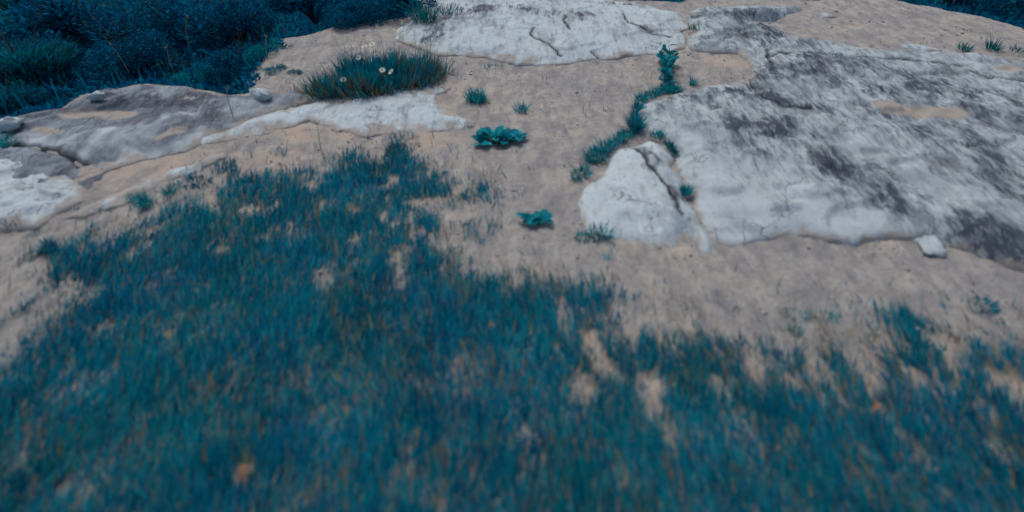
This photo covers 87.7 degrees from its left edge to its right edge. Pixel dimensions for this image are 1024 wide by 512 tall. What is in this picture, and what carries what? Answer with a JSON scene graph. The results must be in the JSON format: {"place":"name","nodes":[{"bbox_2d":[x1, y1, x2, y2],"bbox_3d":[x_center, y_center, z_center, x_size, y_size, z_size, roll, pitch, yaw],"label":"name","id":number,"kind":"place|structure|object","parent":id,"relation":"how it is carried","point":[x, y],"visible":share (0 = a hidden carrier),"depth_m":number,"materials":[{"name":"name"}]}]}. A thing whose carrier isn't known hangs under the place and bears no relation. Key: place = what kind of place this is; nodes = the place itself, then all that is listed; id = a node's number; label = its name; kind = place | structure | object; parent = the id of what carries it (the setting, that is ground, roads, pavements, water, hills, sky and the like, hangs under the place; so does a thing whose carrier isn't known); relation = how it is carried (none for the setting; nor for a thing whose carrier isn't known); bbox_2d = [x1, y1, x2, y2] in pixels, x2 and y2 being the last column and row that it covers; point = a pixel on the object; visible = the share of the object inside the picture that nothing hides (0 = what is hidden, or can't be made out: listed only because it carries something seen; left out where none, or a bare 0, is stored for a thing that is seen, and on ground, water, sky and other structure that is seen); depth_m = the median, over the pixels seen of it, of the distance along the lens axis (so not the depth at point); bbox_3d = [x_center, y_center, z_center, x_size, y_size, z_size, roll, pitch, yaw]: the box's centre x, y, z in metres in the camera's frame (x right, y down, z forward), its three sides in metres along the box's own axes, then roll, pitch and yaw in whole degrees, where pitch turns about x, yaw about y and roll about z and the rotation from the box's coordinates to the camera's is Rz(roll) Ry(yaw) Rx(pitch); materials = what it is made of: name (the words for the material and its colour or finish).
{"place":"outdoors","nodes":[
{"label":"outdoors","id":0,"kind":"place"},
{"bbox_2d":[0,128,1023,511],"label":"grass","id":1,"kind":"structure","parent":0,"point":[298,304],"depth_m":1.50,"materials":[{"name":"green plant"}]},
{"bbox_2d":[237,465,247,482],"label":"fallen leaf","id":2,"kind":"object","parent":1,"relation":"on","point":[242,470],"visible":0.97,"depth_m":1.31,"materials":[{"name":"brown plant"}]},
{"bbox_2d":[870,399,880,411],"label":"fallen leaf","id":3,"kind":"object","parent":1,"relation":"on","point":[875,405],"visible":1,"depth_m":1.41,"materials":[{"name":"brown plant"}]},
{"bbox_2d":[0,0,1023,511],"bbox_3d":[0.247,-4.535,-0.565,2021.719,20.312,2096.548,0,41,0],"label":"ground","id":4,"kind":"structure","parent":0,"point":[760,270],"depth_m":1.92,"materials":[{"name":"beige soil"}]},
{"bbox_2d":[0,59,49,117],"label":"bush","id":5,"kind":"object","parent":4,"relation":"on","point":[9,97],"visible":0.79,"depth_m":3.36,"materials":[{"name":"blue plant"}]},
{"bbox_2d":[0,2,85,94],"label":"bush","id":6,"kind":"object","parent":4,"relation":"on","point":[31,62],"visible":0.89,"depth_m":3.73,"materials":[{"name":"green plant"}]},
{"bbox_2d":[0,159,87,232],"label":"rock","id":7,"kind":"object","parent":4,"relation":"on","point":[30,202],"visible":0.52,"depth_m":2.19,"materials":[{"name":"stone"}]},
{"bbox_2d":[28,235,61,253],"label":"grass tuft","id":8,"kind":"object","parent":4,"relation":"on","point":[43,246],"visible":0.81,"depth_m":1.99,"materials":[{"name":"green plant"}]},
{"bbox_2d":[0,0,101,41],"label":"bush","id":9,"kind":"object","parent":4,"relation":"on","point":[3,4],"visible":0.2,"depth_m":4.59,"materials":[{"name":"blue plant"}]},
{"bbox_2d":[0,0,152,75],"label":"bush","id":10,"kind":"object","parent":4,"relation":"on","point":[58,18],"visible":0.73,"depth_m":4.34,"materials":[{"name":"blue plant"}]},
{"bbox_2d":[75,1,176,84],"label":"bush","id":11,"kind":"object","parent":4,"relation":"on","point":[130,53],"visible":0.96,"depth_m":3.98,"materials":[{"name":"blue plant"}]},
{"bbox_2d":[124,190,141,205],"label":"grass tuft","id":12,"kind":"object","parent":4,"relation":"on","point":[131,197],"visible":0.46,"depth_m":2.23,"materials":[{"name":"plant"}]},
{"bbox_2d":[127,189,160,211],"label":"grass tuft","id":13,"kind":"object","parent":4,"relation":"on","point":[144,200],"visible":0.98,"depth_m":2.19,"materials":[{"name":"teal plant"}]},
{"bbox_2d":[62,153,226,219],"bbox_3d":[-1.556,-0.158,2.432,0.389,0.417,0.957,28,48,28],"label":"rock","id":14,"kind":"object","parent":4,"relation":"on","point":[108,202],"visible":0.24,"depth_m":2.27,"materials":[{"name":"stone"}]},
{"bbox_2d":[0,85,317,189],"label":"rock ledge","id":15,"kind":"object","parent":4,"relation":"on","point":[147,122],"visible":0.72,"depth_m":2.65,"materials":[{"name":"grey stone"}]},
{"bbox_2d":[0,132,19,148],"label":"grass tuft","id":16,"kind":"object","parent":15,"relation":"on","point":[3,145],"visible":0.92,"depth_m":2.54,"materials":[{"name":"teal plant"}]},
{"bbox_2d":[0,116,23,132],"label":"stone","id":17,"kind":"object","parent":15,"relation":"on","point":[9,124],"visible":0.98,"depth_m":2.60,"materials":[{"name":"stone"}]},
{"bbox_2d":[87,91,105,100],"bbox_3d":[-2.225,-0.856,2.859,0.082,0.049,0.053,-23,46,-24],"label":"stone","id":18,"kind":"object","parent":15,"relation":"on","point":[97,96],"visible":1,"depth_m":2.85,"materials":[{"name":"stone"}]},
{"bbox_2d":[249,88,272,100],"bbox_3d":[-1.362,-0.877,2.901,0.140,0.068,0.079,23,46,24],"label":"stone","id":19,"kind":"object","parent":15,"relation":"on","point":[260,94],"visible":1,"depth_m":2.88,"materials":[{"name":"stone"}]},
{"bbox_2d":[155,182,175,196],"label":"grass tuft","id":20,"kind":"object","parent":4,"relation":"on","point":[169,189],"visible":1,"depth_m":2.25,"materials":[{"name":"teal plant"}]},
{"bbox_2d":[108,0,246,57],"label":"bush","id":21,"kind":"object","parent":4,"relation":"on","point":[168,22],"visible":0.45,"depth_m":4.41,"materials":[{"name":"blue plant"}]},
{"bbox_2d":[185,15,189,46],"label":"dry stalk","id":22,"kind":"object","parent":4,"relation":"on","point":[186,32],"visible":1,"depth_m":4.02,"materials":[{"name":"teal plant"}]},
{"bbox_2d":[174,173,213,188],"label":"grass tuft","id":23,"kind":"object","parent":4,"relation":"on","point":[200,176],"visible":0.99,"depth_m":2.33,"materials":[{"name":"plant"}]},
{"bbox_2d":[169,52,230,90],"bbox_3d":[-2.063,-1.199,3.510,0.399,0.337,0.341,-18,44,-19],"label":"bush","id":24,"kind":"object","parent":4,"relation":"on","point":[182,76],"visible":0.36,"depth_m":3.52,"materials":[{"name":"blue plant"}]},
{"bbox_2d":[190,18,253,92],"bbox_3d":[-1.875,-1.316,3.572,0.619,0.484,0.421,-1,41,-1],"label":"bush","id":25,"kind":"object","parent":4,"relation":"on","point":[220,65],"visible":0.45,"depth_m":3.57,"materials":[{"name":"blue plant"}]},
{"bbox_2d":[174,0,279,50],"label":"bush","id":26,"kind":"object","parent":4,"relation":"on","point":[248,18],"visible":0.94,"depth_m":4.30,"materials":[{"name":"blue plant"}]},
{"bbox_2d":[243,24,293,61],"bbox_3d":[-1.571,-1.368,3.468,0.339,0.286,0.290,-24,47,-25],"label":"bush","id":27,"kind":"object","parent":4,"relation":"on","point":[254,52],"visible":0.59,"depth_m":3.46,"materials":[{"name":"blue plant"}]},
{"bbox_2d":[263,61,288,74],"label":"bush","id":28,"kind":"object","parent":4,"relation":"on","point":[276,66],"visible":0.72,"depth_m":3.23,"materials":[{"name":"green plant"}]},
{"bbox_2d":[288,66,303,74],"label":"bush","id":29,"kind":"object","parent":4,"relation":"on","point":[298,71],"visible":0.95,"depth_m":3.22,"materials":[{"name":"green plant"}]},
{"bbox_2d":[261,0,360,23],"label":"bush","id":30,"kind":"object","parent":4,"relation":"on","point":[286,6],"visible":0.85,"depth_m":3.95,"materials":[{"name":"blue plant"}]},
{"bbox_2d":[314,120,323,158],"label":"dry stalk","id":31,"kind":"object","parent":4,"relation":"on","point":[319,138],"visible":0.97,"depth_m":2.43,"materials":[{"name":"brown plant"}]},
{"bbox_2d":[201,85,475,144],"bbox_3d":[-0.928,-0.618,2.947,1.682,0.426,0.843,-5,42,-6],"label":"rock slab","id":32,"kind":"object","parent":4,"relation":"on","point":[416,110],"visible":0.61,"depth_m":2.75,"materials":[{"name":"stone"}]},
{"bbox_2d":[322,0,398,30],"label":"bush","id":33,"kind":"object","parent":4,"relation":"on","point":[372,12],"visible":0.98,"depth_m":3.84,"materials":[{"name":"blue plant"}]},
{"bbox_2d":[286,26,460,103],"bbox_3d":[-0.791,-1.134,2.994,1.020,0.387,0.560,-16,44,-17],"label":"flowering tuft","id":34,"kind":"object","parent":4,"relation":"on","point":[392,72],"visible":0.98,"depth_m":3.01,"materials":[{"name":"teal plant"}]},
{"bbox_2d":[343,0,437,20],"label":"bush","id":35,"kind":"object","parent":4,"relation":"on","point":[399,2],"visible":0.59,"depth_m":3.97,"materials":[{"name":"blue plant"}]},
{"bbox_2d":[381,137,407,152],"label":"grass tuft","id":36,"kind":"object","parent":4,"relation":"on","point":[392,142],"visible":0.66,"depth_m":2.54,"materials":[{"name":"teal plant"}]},
{"bbox_2d":[460,86,490,103],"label":"grass tuft","id":37,"kind":"object","parent":4,"relation":"on","point":[476,96],"visible":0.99,"depth_m":2.92,"materials":[{"name":"teal plant"}]},
{"bbox_2d":[484,63,505,68],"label":"grass tuft","id":38,"kind":"object","parent":4,"relation":"on","point":[492,64],"visible":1,"depth_m":3.30,"materials":[{"name":"plant"}]},
{"bbox_2d":[471,125,527,144],"bbox_3d":[-0.059,-0.575,2.588,0.273,0.075,0.157,0,41,0],"label":"leafy plant","id":39,"kind":"object","parent":4,"relation":"on","point":[483,135],"visible":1,"depth_m":2.59,"materials":[{"name":"teal plant"}]},
{"bbox_2d":[0,0,1023,118],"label":"undergrowth","id":40,"kind":"object","parent":4,"relation":"on","point":[85,87],"visible":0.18,"depth_m":4.01,"materials":[{"name":"blue plant"}]},
{"bbox_2d":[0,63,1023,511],"bbox_3d":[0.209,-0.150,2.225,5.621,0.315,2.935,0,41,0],"label":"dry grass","id":41,"kind":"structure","parent":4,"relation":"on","point":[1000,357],"depth_m":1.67,"materials":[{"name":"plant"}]},
{"bbox_2d":[510,100,530,113],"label":"grass tuft","id":42,"kind":"object","parent":4,"relation":"on","point":[522,108],"visible":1,"depth_m":2.83,"materials":[{"name":"teal plant"}]},
{"bbox_2d":[516,208,553,225],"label":"leafy plant","id":43,"kind":"object","parent":4,"relation":"on","point":[540,217],"visible":1,"depth_m":2.08,"materials":[{"name":"teal plant"}]},
{"bbox_2d":[394,0,688,66],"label":"rock slab","id":44,"kind":"object","parent":4,"relation":"on","point":[523,33],"visible":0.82,"depth_m":3.65,"materials":[{"name":"stone"}]},
{"bbox_2d":[398,0,442,23],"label":"grass tuft","id":45,"kind":"object","parent":44,"relation":"on","point":[420,15],"visible":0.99,"depth_m":3.78,"materials":[{"name":"teal plant"}]},
{"bbox_2d":[431,3,463,14],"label":"grass tuft","id":46,"kind":"object","parent":44,"relation":"on","point":[449,11],"visible":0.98,"depth_m":3.79,"materials":[{"name":"plant"}]},
{"bbox_2d":[569,160,592,180],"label":"grass tuft","id":47,"kind":"object","parent":4,"relation":"on","point":[586,169],"visible":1,"depth_m":2.37,"materials":[{"name":"teal plant"}]},
{"bbox_2d":[574,228,594,243],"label":"grass tuft","id":48,"kind":"object","parent":4,"relation":"on","point":[576,237],"visible":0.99,"depth_m":2.02,"materials":[{"name":"green plant"}]},
{"bbox_2d":[576,142,613,163],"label":"grass tuft","id":49,"kind":"object","parent":4,"relation":"on","point":[588,158],"visible":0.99,"depth_m":2.48,"materials":[{"name":"teal plant"}]},
{"bbox_2d":[577,220,618,243],"bbox_3d":[0.324,-0.093,2.015,0.159,0.057,0.128,-11,43,-12],"label":"grass tuft","id":50,"kind":"object","parent":4,"relation":"on","point":[598,233],"visible":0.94,"depth_m":2.02,"materials":[{"name":"plant"}]},
{"bbox_2d":[595,137,618,151],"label":"grass tuft","id":51,"kind":"object","parent":4,"relation":"on","point":[608,145],"visible":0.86,"depth_m":2.52,"materials":[{"name":"teal plant"}]},
{"bbox_2d":[606,135,623,145],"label":"grass tuft","id":52,"kind":"object","parent":4,"relation":"on","point":[612,138],"visible":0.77,"depth_m":2.56,"materials":[{"name":"teal plant"}]},
{"bbox_2d":[614,129,632,141],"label":"grass tuft","id":53,"kind":"object","parent":4,"relation":"on","point":[624,136],"visible":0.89,"depth_m":2.60,"materials":[{"name":"teal plant"}]},
{"bbox_2d":[617,126,637,136],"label":"grass tuft","id":54,"kind":"object","parent":4,"relation":"on","point":[625,129],"visible":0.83,"depth_m":2.63,"materials":[{"name":"teal plant"}]},
{"bbox_2d":[626,110,645,123],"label":"grass tuft","id":55,"kind":"object","parent":4,"relation":"on","point":[635,117],"visible":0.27,"depth_m":2.70,"materials":[{"name":"teal plant"}]},
{"bbox_2d":[620,107,654,131],"bbox_3d":[0.610,-0.664,2.628,0.198,0.114,0.216,0,41,0],"label":"grass tuft","id":56,"kind":"object","parent":4,"relation":"on","point":[640,126],"visible":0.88,"depth_m":2.64,"materials":[{"name":"teal plant"}]},
{"bbox_2d":[629,103,646,116],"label":"grass tuft","id":57,"kind":"object","parent":4,"relation":"on","point":[632,112],"visible":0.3,"depth_m":2.77,"materials":[{"name":"teal plant"}]},
{"bbox_2d":[630,98,646,109],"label":"grass tuft","id":58,"kind":"object","parent":4,"relation":"on","point":[638,104],"visible":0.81,"depth_m":2.85,"materials":[{"name":"teal plant"}]},
{"bbox_2d":[630,90,650,101],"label":"grass tuft","id":59,"kind":"object","parent":4,"relation":"on","point":[641,96],"visible":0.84,"depth_m":2.94,"materials":[{"name":"teal plant"}]},
{"bbox_2d":[578,141,711,254],"bbox_3d":[0.510,-0.139,2.366,0.744,0.463,1.112,0,41,0],"label":"rock slab","id":60,"kind":"object","parent":4,"relation":"on","point":[634,194],"visible":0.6,"depth_m":2.14,"materials":[{"name":"stone"}]},
{"bbox_2d":[679,182,695,195],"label":"grass tuft","id":61,"kind":"object","parent":60,"relation":"on","point":[686,190],"visible":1,"depth_m":2.23,"materials":[{"name":"teal plant"}]},
{"bbox_2d":[640,89,656,98],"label":"grass tuft","id":62,"kind":"object","parent":4,"relation":"on","point":[651,96],"visible":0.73,"depth_m":2.97,"materials":[{"name":"teal plant"}]},
{"bbox_2d":[645,85,663,96],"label":"grass tuft","id":63,"kind":"object","parent":4,"relation":"on","point":[657,92],"visible":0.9,"depth_m":2.99,"materials":[{"name":"teal plant"}]},
{"bbox_2d":[650,128,667,138],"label":"grass tuft","id":64,"kind":"object","parent":4,"relation":"on","point":[658,133],"visible":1,"depth_m":2.59,"materials":[{"name":"teal plant"}]},
{"bbox_2d":[657,79,673,94],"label":"grass tuft","id":65,"kind":"object","parent":4,"relation":"on","point":[665,89],"visible":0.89,"depth_m":3.01,"materials":[{"name":"teal plant"}]},
{"bbox_2d":[656,44,679,83],"bbox_3d":[0.918,-1.146,3.180,0.146,0.138,0.413,11,43,13],"label":"crack shrub","id":66,"kind":"object","parent":4,"relation":"on","point":[667,60],"visible":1,"depth_m":3.17,"materials":[{"name":"teal plant"}]},
{"bbox_2d":[663,137,680,154],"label":"grass tuft","id":67,"kind":"object","parent":4,"relation":"on","point":[669,145],"visible":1,"depth_m":2.49,"materials":[{"name":"teal plant"}]},
{"bbox_2d":[662,78,688,92],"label":"grass tuft","id":68,"kind":"object","parent":4,"relation":"on","point":[679,89],"visible":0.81,"depth_m":3.03,"materials":[{"name":"teal plant"}]},
{"bbox_2d":[688,74,702,85],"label":"grass tuft","id":69,"kind":"object","parent":4,"relation":"on","point":[693,82],"visible":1,"depth_m":3.11,"materials":[{"name":"teal plant"}]},
{"bbox_2d":[687,21,705,31],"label":"grass tuft","id":70,"kind":"object","parent":4,"relation":"on","point":[689,28],"visible":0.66,"depth_m":3.73,"materials":[{"name":"grey plant"}]},
{"bbox_2d":[780,306,811,322],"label":"grass tuft","id":71,"kind":"object","parent":4,"relation":"on","point":[785,308],"visible":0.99,"depth_m":1.75,"materials":[{"name":"plant"}]},
{"bbox_2d":[786,322,807,335],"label":"grass tuft","id":72,"kind":"object","parent":4,"relation":"on","point":[799,327],"visible":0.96,"depth_m":1.69,"materials":[{"name":"green plant"}]},
{"bbox_2d":[812,13,836,17],"bbox_3d":[2.381,-1.675,4.161,0.384,0.410,0.360,0,41,0],"label":"rock","id":73,"kind":"object","parent":4,"relation":"on","point":[824,15],"visible":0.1,"depth_m":4.01,"materials":[{"name":"stone"}]},
{"bbox_2d":[810,307,841,323],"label":"grass tuft","id":74,"kind":"object","parent":4,"relation":"on","point":[829,313],"visible":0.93,"depth_m":1.73,"materials":[{"name":"plant"}]},
{"bbox_2d":[638,5,1023,272],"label":"rock slab","id":75,"kind":"object","parent":4,"relation":"on","point":[802,140],"visible":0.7,"depth_m":2.49,"materials":[{"name":"stone"}]},
{"bbox_2d":[812,51,849,59],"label":"grass tuft","id":76,"kind":"object","parent":75,"relation":"on","point":[829,53],"visible":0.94,"depth_m":3.25,"materials":[{"name":"grey plant"}]},
{"bbox_2d":[895,43,941,51],"bbox_3d":[2.693,-1.243,3.668,0.468,0.412,0.408,0,41,0],"label":"rock","id":77,"kind":"object","parent":4,"relation":"on","point":[917,47],"visible":0.16,"depth_m":3.52,"materials":[{"name":"stone"}]},
{"bbox_2d":[912,235,946,258],"bbox_3d":[1.574,-0.040,2.004,0.107,0.036,0.145,5,42,6],"label":"stone","id":78,"kind":"object","parent":4,"relation":"on","point":[931,245],"visible":0.99,"depth_m":1.99,"materials":[{"name":"stone"}]},
{"bbox_2d":[956,40,974,51],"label":"grass tuft","id":79,"kind":"object","parent":4,"relation":"on","point":[963,47],"visible":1,"depth_m":3.48,"materials":[{"name":"teal plant"}]},
{"bbox_2d":[945,0,1002,10],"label":"bush","id":80,"kind":"object","parent":4,"relation":"on","point":[961,2],"visible":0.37,"depth_m":5.63,"materials":[{"name":"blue plant"}]},
{"bbox_2d":[968,293,1006,314],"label":"grass tuft","id":81,"kind":"object","parent":4,"relation":"on","point":[992,304],"visible":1,"depth_m":1.77,"materials":[{"name":"green plant"}]},
{"bbox_2d":[967,0,1023,19],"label":"bush","id":82,"kind":"object","parent":4,"relation":"on","point":[1004,7],"visible":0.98,"depth_m":5.20,"materials":[{"name":"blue plant"}]},
{"bbox_2d":[982,35,1009,50],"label":"grass tuft","id":83,"kind":"object","parent":4,"relation":"on","point":[992,47],"visible":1,"depth_m":3.50,"materials":[{"name":"teal plant"}]},
{"bbox_2d":[1009,44,1023,52],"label":"grass tuft","id":84,"kind":"object","parent":4,"relation":"on","point":[1017,49],"visible":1,"depth_m":3.44,"materials":[{"name":"plant"}]}
]}

